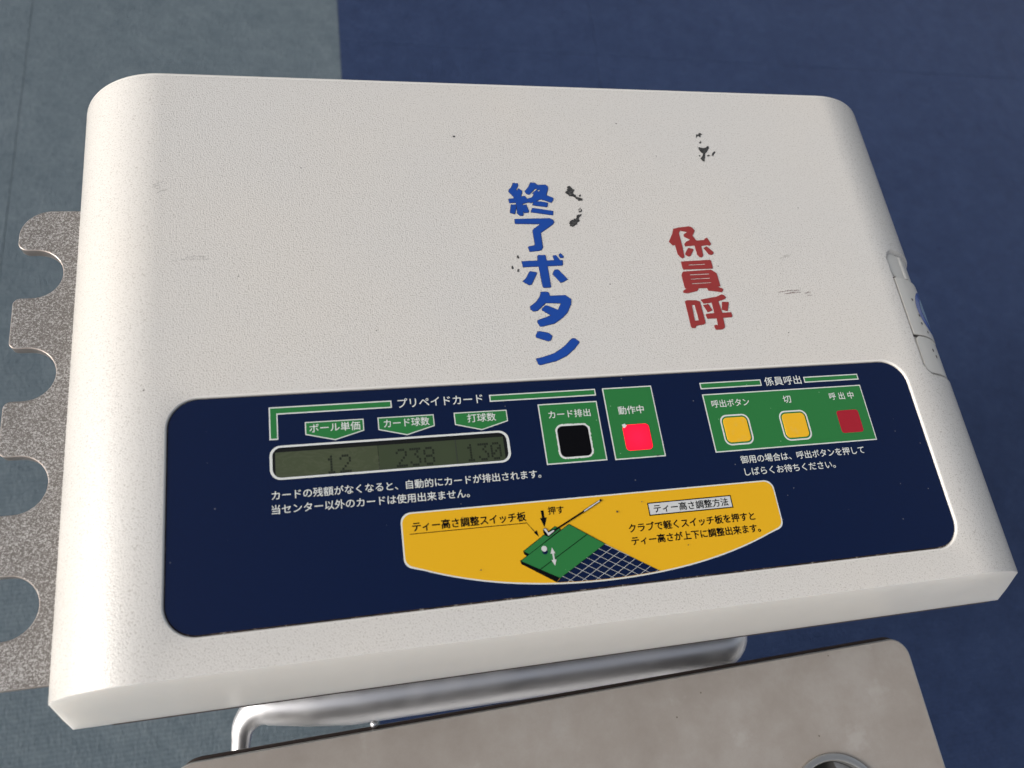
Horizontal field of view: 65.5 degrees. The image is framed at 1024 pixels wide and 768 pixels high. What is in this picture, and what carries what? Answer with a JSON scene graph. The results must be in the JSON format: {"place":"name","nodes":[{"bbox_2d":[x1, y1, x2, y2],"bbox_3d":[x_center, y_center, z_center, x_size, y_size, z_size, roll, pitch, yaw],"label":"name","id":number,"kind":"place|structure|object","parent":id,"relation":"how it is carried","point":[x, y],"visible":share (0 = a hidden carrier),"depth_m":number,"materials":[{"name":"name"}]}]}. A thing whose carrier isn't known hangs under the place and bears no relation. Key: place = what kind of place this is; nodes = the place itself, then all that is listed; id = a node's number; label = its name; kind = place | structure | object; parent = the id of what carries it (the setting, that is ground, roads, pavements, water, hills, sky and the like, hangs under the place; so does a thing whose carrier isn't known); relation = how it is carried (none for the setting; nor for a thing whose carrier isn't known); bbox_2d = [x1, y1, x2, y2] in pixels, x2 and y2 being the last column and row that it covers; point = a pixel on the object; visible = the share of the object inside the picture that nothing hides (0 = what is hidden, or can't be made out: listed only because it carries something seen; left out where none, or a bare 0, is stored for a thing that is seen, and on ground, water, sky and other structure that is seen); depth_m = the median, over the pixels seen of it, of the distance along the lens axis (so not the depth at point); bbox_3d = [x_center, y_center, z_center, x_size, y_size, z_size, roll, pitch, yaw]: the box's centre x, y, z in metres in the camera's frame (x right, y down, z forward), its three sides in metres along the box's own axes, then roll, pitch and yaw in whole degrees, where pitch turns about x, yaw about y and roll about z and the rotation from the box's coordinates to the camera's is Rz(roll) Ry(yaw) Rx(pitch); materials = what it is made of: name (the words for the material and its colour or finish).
{"place":"outdoors","nodes":[
{"label":"outdoors","id":0,"kind":"place"},
{"label":"floor","id":1,"kind":"structure","parent":0,"visible":0},
{"label":"underlay","id":2,"kind":"structure","parent":1,"relation":"on","visible":0},
{"bbox_2d":[0,0,32,269],"bbox_3d":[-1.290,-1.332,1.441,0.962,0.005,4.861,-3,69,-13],"label":"turf","id":3,"kind":"structure","parent":2,"relation":"on","point":[15,19],"depth_m":1.19,"materials":[{"name":"carpet"}]},
{"bbox_2d":[0,0,378,767],"bbox_3d":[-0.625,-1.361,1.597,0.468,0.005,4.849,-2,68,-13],"label":"turf","id":4,"kind":"structure","parent":2,"relation":"on","point":[80,54],"depth_m":1.16,"materials":[{"name":"carpet"}]},
{"bbox_2d":[0,73,1017,750],"bbox_3d":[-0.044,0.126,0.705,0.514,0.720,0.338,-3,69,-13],"label":"control console","id":5,"kind":"object","parent":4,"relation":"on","point":[360,401],"visible":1,"depth_m":0.37,"materials":[{"name":"beige plastic"}]},
{"bbox_2d":[182,637,944,767],"bbox_3d":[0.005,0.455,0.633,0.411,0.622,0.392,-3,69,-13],"label":"steel shelf","id":6,"kind":"object","parent":4,"relation":"on","point":[858,704],"visible":1,"depth_m":0.43,"materials":[{"name":"silver metal"}]},
{"bbox_2d":[340,41,600,724],"bbox_3d":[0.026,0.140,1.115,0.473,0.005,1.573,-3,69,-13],"label":"turf","id":7,"kind":"structure","parent":2,"relation":"on","point":[389,62],"depth_m":1.37,"materials":[{"name":"blue carpet"}]},
{"bbox_2d":[595,55,1023,767],"bbox_3d":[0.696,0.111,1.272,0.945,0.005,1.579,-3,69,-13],"label":"turf","id":8,"kind":"structure","parent":2,"relation":"on","point":[945,155],"depth_m":1.42,"materials":[{"name":"blue carpet"}]}
]}

